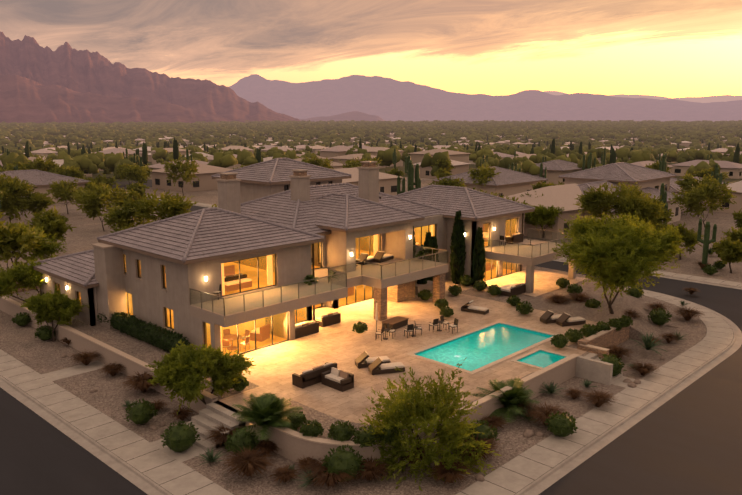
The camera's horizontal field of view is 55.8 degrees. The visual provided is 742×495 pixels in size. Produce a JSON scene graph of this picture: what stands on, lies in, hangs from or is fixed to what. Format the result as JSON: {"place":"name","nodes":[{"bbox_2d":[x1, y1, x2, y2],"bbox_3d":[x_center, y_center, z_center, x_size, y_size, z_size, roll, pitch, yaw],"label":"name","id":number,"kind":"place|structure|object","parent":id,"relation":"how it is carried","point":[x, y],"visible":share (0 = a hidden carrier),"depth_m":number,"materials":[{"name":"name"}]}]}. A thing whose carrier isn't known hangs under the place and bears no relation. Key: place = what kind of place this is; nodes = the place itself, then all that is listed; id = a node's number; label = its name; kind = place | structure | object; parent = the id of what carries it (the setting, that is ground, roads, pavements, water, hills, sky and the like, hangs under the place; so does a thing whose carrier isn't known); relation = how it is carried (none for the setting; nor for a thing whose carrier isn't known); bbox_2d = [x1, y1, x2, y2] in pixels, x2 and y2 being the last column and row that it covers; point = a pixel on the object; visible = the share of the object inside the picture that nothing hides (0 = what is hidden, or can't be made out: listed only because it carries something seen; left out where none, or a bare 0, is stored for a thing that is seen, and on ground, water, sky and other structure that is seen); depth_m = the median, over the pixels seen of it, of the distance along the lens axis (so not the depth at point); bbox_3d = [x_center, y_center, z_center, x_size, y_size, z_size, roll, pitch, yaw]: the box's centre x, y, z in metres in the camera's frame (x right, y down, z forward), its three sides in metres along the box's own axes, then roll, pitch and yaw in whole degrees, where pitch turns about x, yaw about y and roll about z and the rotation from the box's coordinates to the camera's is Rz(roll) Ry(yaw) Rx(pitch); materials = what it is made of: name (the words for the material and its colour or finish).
{"place":"outdoors","nodes":[
{"label":"outdoors","id":0,"kind":"place"},
{"bbox_2d":[0,75,254,122],"bbox_3d":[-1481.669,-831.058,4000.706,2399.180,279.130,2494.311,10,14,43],"label":"mountain foothills","id":1,"kind":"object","parent":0,"point":[23,99],"depth_m":3607.97,"materials":[{"name":"stone"}]},
{"bbox_2d":[0,31,299,120],"bbox_3d":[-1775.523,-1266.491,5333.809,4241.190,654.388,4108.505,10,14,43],"label":"mountain","id":2,"kind":"structure","parent":0,"point":[67,66],"depth_m":4562.35,"materials":[{"name":"stone"}]},
{"bbox_2d":[284,182,330,190],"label":"dark window glass","id":3,"kind":"object","parent":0,"point":[285,187],"visible":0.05,"depth_m":65.81,"materials":[{"name":"black glass"}]},
{"bbox_2d":[7,265,623,440],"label":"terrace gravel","id":4,"kind":"structure","parent":0,"point":[141,350],"depth_m":50.51,"materials":[{"name":"brown gravel"}]},
{"bbox_2d":[96,312,189,351],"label":"hedge shrubs","id":5,"kind":"object","parent":4,"relation":"on","point":[163,338],"visible":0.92,"depth_m":45.45,"materials":[{"name":"green plant"}]},
{"bbox_2d":[58,219,515,354],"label":"interior rooms","id":6,"kind":"object","parent":4,"relation":"on","point":[253,272],"depth_m":51.30,"materials":[{"name":"beige paint"}]},
{"bbox_2d":[220,225,487,351],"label":"curtains","id":7,"kind":"object","parent":6,"relation":"on","point":[269,271],"depth_m":47.90,"materials":[{"name":"beige fabric"}]},
{"bbox_2d":[222,225,493,352],"bbox_3d":[-0.302,0.939,56.672,8.131,6.380,32.800,10,14,43],"label":"interior furniture","id":8,"kind":"object","parent":6,"relation":"on","point":[228,270],"depth_m":46.09,"materials":[{"name":"brown wood"}]},
{"bbox_2d":[39,169,575,349],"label":"house walls","id":9,"kind":"structure","parent":4,"relation":"on","point":[150,299],"depth_m":49.39,"materials":[{"name":"beige paint"}]},
{"bbox_2d":[45,227,494,289],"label":"sconce lanterns","id":10,"kind":"object","parent":9,"relation":"attached to","point":[206,277],"visible":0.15,"depth_m":52.38,"materials":[{"name":"white glass"}]},
{"bbox_2d":[28,158,534,286],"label":"roof ridge caps","id":11,"kind":"object","parent":9,"relation":"attached to","point":[189,246],"visible":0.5,"depth_m":56.70,"materials":[{"name":"grey tile"}]},
{"bbox_2d":[33,159,532,284],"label":"roof tiles","id":12,"kind":"object","parent":9,"relation":"on","point":[219,233],"visible":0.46,"depth_m":53.74,"materials":[{"name":"grey tile"}]},
{"bbox_2d":[33,176,533,288],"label":"roof fascia","id":13,"kind":"structure","parent":9,"relation":"attached to","point":[251,251],"depth_m":50.77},
{"bbox_2d":[45,181,523,356],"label":"window frames","id":14,"kind":"structure","parent":9,"relation":"attached to","point":[313,309],"depth_m":49.86,"materials":[{"name":"black metal"}]},
{"bbox_2d":[56,219,516,353],"bbox_3d":[-2.464,2.233,52.446,15.743,5.400,40.131,27,29,68],"label":"window glass","id":15,"kind":"object","parent":14,"relation":"in","point":[318,304],"visible":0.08,"depth_m":47.59,"materials":[{"name":"glass"}]},
{"bbox_2d":[79,161,571,332],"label":"house trim slabs","id":16,"kind":"structure","parent":9,"relation":"attached to","point":[238,315],"depth_m":49.53,"materials":[{"name":"beige concrete"}]},
{"bbox_2d":[190,228,571,315],"bbox_3d":[3.472,1.113,53.573,8.290,1.075,35.530,10,14,43],"label":"balcony rail","id":17,"kind":"object","parent":9,"relation":"on","point":[201,292],"depth_m":48.94,"materials":[{"name":"clear glass"}]},
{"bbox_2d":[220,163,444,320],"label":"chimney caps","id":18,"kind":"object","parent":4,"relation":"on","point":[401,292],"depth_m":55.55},
{"bbox_2d":[224,234,585,391],"bbox_3d":[4.743,3.243,51.242,32.842,3.868,15.464,-8,13,-36],"label":"lounge furniture","id":19,"kind":"object","parent":4,"relation":"on","point":[310,378],"visible":0.58,"depth_m":47.24,"materials":[{"name":"brown fabric"}]},
{"bbox_2d":[213,233,584,382],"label":"furniture cushions","id":20,"kind":"object","parent":19,"relation":"on","point":[333,375],"depth_m":46.19,"materials":[{"name":"beige fabric"}]},
{"bbox_2d":[218,293,609,424],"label":"patio paving","id":21,"kind":"structure","parent":4,"relation":"on","point":[277,366],"depth_m":42.87,"materials":[{"name":"beige stone"}]},
{"bbox_2d":[214,235,533,340],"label":"patio chairs","id":22,"kind":"object","parent":21,"relation":"on","point":[434,323],"visible":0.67,"depth_m":47.12,"materials":[{"name":"brown metal"}]},
{"bbox_2d":[382,316,408,324],"bbox_3d":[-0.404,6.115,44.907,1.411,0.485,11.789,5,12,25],"label":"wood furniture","id":23,"kind":"object","parent":21,"relation":"on","point":[394,320],"visible":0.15,"depth_m":49.05,"materials":[{"name":"brown wood"}]},
{"bbox_2d":[242,270,587,353],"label":"covered patio floor","id":24,"kind":"structure","parent":4,"relation":"on","point":[544,282],"depth_m":57.52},
{"bbox_2d":[413,210,485,283],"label":"cypress trees","id":25,"kind":"object","parent":24,"relation":"on","point":[430,241],"visible":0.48,"depth_m":60.56,"materials":[{"name":"green plant"}]},
{"bbox_2d":[420,226,480,283],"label":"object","id":26,"kind":"object","parent":4,"relation":"on","point":[458,268],"visible":0.06,"depth_m":61.18,"materials":[{"name":"green plant"}]},
{"bbox_2d":[299,111,384,121],"bbox_3d":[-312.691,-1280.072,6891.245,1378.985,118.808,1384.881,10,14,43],"label":"small mountain hills","id":27,"kind":"structure","parent":0,"point":[354,115],"depth_m":6726.26,"materials":[{"name":"purple stone"}]},
{"bbox_2d":[0,202,705,494],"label":"lot gravel","id":28,"kind":"structure","parent":0,"point":[25,345],"depth_m":39.15,"materials":[{"name":"brown gravel"}]},
{"bbox_2d":[7,225,622,443],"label":"tree trunks","id":29,"kind":"object","parent":28,"relation":"on","point":[609,302],"visible":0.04,"depth_m":52.16,"materials":[{"name":"brown plant"}]},
{"bbox_2d":[11,253,724,481],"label":"green shrubs","id":30,"kind":"object","parent":28,"relation":"on","point":[179,437],"visible":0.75,"depth_m":34.35,"materials":[{"name":"green plant"}]},
{"bbox_2d":[29,248,712,488],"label":"desert shrubs","id":31,"kind":"object","parent":28,"relation":"on","point":[248,462],"visible":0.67,"depth_m":33.79,"materials":[{"name":"plant"}]},
{"bbox_2d":[61,311,698,481],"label":"landscape rocks","id":32,"kind":"object","parent":28,"relation":"on","point":[528,433],"visible":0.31,"depth_m":35.63,"materials":[{"name":"brown stone"}]},
{"bbox_2d":[121,247,715,489],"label":"agave plants","id":33,"kind":"object","parent":28,"relation":"on","point":[648,342],"visible":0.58,"depth_m":39.47,"materials":[{"name":"green plant"}]},
{"bbox_2d":[598,279,658,340],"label":"terrace bank gravel","id":34,"kind":"structure","parent":28,"relation":"on","point":[644,325],"depth_m":52.92,"materials":[{"name":"beige gravel"}]},
{"bbox_2d":[0,258,739,494],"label":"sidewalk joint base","id":35,"kind":"object","parent":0,"point":[462,492],"visible":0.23,"depth_m":35.77,"materials":[{"name":"beige concrete"}]},
{"bbox_2d":[0,190,741,494],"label":"sidewalk slabs","id":36,"kind":"structure","parent":35,"relation":"on","point":[499,476],"depth_m":35.92,"materials":[{"name":"beige concrete"}]},
{"bbox_2d":[0,120,741,178],"bbox_3d":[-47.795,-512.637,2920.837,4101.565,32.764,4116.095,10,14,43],"label":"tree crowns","id":37,"kind":"object","parent":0,"point":[649,133],"visible":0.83,"depth_m":1153.58,"materials":[{"name":"green plant"}]},
{"bbox_2d":[0,180,741,494],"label":"road asphalt","id":38,"kind":"structure","parent":0,"point":[687,440],"depth_m":33.27,"materials":[{"name":"grey asphalt"}]},
{"bbox_2d":[7,282,39,292],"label":"garden wall","id":39,"kind":"structure","parent":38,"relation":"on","point":[20,289],"depth_m":59.23,"materials":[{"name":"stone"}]},
{"bbox_2d":[0,298,575,466],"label":"retaining walls","id":40,"kind":"structure","parent":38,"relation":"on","point":[294,449],"depth_m":38.50,"materials":[{"name":"beige concrete"}]},
{"bbox_2d":[2,296,615,445],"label":"retaining wall caps","id":41,"kind":"object","parent":40,"relation":"on","point":[298,435],"visible":0.42,"depth_m":40.01,"materials":[{"name":"beige concrete"}]},
{"bbox_2d":[0,199,741,494],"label":"kerb","id":42,"kind":"structure","parent":38,"relation":"on","point":[148,486],"depth_m":35.47,"materials":[{"name":"concrete"}]},
{"bbox_2d":[231,251,540,441],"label":"palm plants","id":43,"kind":"object","parent":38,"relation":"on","point":[268,410],"visible":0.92,"depth_m":33.01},
{"bbox_2d":[415,323,563,360],"bbox_3d":[8.547,7.162,44.423,7.350,1.400,9.500,10,14,43],"label":"tile","id":44,"kind":"object","parent":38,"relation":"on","point":[487,328],"visible":0.08,"depth_m":47.16,"materials":[{"name":"tile"}]},
{"bbox_2d":[406,321,568,374],"bbox_3d":[8.524,6.477,44.320,7.926,0.085,10.140,10,14,43],"label":"pool coping","id":45,"kind":"object","parent":44,"relation":"on","point":[413,353],"visible":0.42,"depth_m":43.89,"materials":[{"name":"beige stone"}]},
{"bbox_2d":[418,324,564,370],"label":"pool water","id":46,"kind":"structure","parent":44,"relation":"in","point":[477,350],"depth_m":44.72,"materials":[{"name":"teal liquid"}]},
{"bbox_2d":[0,154,741,272],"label":"tree","id":47,"kind":"object","parent":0,"point":[97,193],"depth_m":94.50,"materials":[{"name":"green plant"}]},
{"bbox_2d":[0,204,694,490],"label":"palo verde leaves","id":48,"kind":"object","parent":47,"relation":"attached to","point":[625,251],"visible":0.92,"depth_m":36.77,"materials":[{"name":"green plant"}]},
{"bbox_2d":[2,128,739,165],"bbox_3d":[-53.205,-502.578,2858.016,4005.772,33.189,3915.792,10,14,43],"label":"houses","id":49,"kind":"structure","parent":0,"point":[613,154],"depth_m":369.61,"materials":[{"name":"beige paint"}]},
{"bbox_2d":[0,0,741,97],"label":"sky","id":50,"kind":"structure","parent":0,"point":[665,48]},
{"bbox_2d":[11,121,741,183],"bbox_3d":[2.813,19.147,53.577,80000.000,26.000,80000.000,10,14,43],"label":"house roof","id":51,"kind":"structure","parent":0,"point":[473,166],"depth_m":257.19,"materials":[{"name":"brown tile"}]},
{"bbox_2d":[41,353,634,462],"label":"garden steps","id":52,"kind":"structure","parent":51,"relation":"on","point":[592,367],"depth_m":35.56,"materials":[{"name":"concrete"}]},
{"bbox_2d":[0,147,724,269],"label":"cacti","id":53,"kind":"object","parent":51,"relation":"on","point":[409,168],"visible":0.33,"depth_m":123.38,"materials":[{"name":"green plant"}]},
{"bbox_2d":[8,133,741,240],"bbox_3d":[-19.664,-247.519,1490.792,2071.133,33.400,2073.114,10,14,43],"label":"neighbour house walls","id":54,"kind":"structure","parent":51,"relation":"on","point":[207,182],"depth_m":151.50,"materials":[{"name":"beige paint"}]},
{"bbox_2d":[34,168,683,213],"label":"neighbour fascia","id":55,"kind":"structure","parent":54,"relation":"attached to","point":[527,182],"depth_m":114.26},
{"bbox_2d":[0,160,726,211],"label":"neighboring house roofs","id":56,"kind":"structure","parent":54,"relation":"on","point":[505,176],"depth_m":124.89,"materials":[{"name":"brown tile"}]},
{"bbox_2d":[0,160,729,211],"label":"neighboring houses","id":57,"kind":"structure","parent":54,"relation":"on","point":[632,178],"depth_m":115.10,"materials":[{"name":"beige paint"}]},
{"bbox_2d":[0,133,741,211],"bbox_3d":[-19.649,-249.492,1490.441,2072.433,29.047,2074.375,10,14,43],"label":"neighboring houses","id":58,"kind":"structure","parent":54,"relation":"on","point":[565,196],"depth_m":214.17,"materials":[{"name":"beige paint"}]},
{"bbox_2d":[72,169,741,231],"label":"neighbour house windows","id":59,"kind":"structure","parent":54,"relation":"attached to","point":[394,189],"depth_m":150.12,"materials":[{"name":"black glass"}]},
{"bbox_2d":[577,326,629,357],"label":"stone retaining wall","id":60,"kind":"structure","parent":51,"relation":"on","point":[614,337],"depth_m":46.80,"materials":[{"name":"brown stone"}]},
{"bbox_2d":[121,177,741,282],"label":"ground","id":61,"kind":"structure","parent":0,"point":[724,221],"depth_m":98.07,"materials":[{"name":"brown soil"}]},
{"bbox_2d":[229,74,741,121],"bbox_3d":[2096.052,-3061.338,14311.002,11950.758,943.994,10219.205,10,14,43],"label":"mountain range","id":62,"kind":"structure","parent":0,"point":[387,99],"depth_m":13174.17,"materials":[{"name":"purple stone"}]},
{"bbox_2d":[544,91,741,102],"bbox_3d":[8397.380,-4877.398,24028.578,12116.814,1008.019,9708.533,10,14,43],"label":"mountain range","id":63,"kind":"structure","parent":0,"point":[718,98],"depth_m":22869.98,"materials":[{"name":"purple stone"}]}
]}

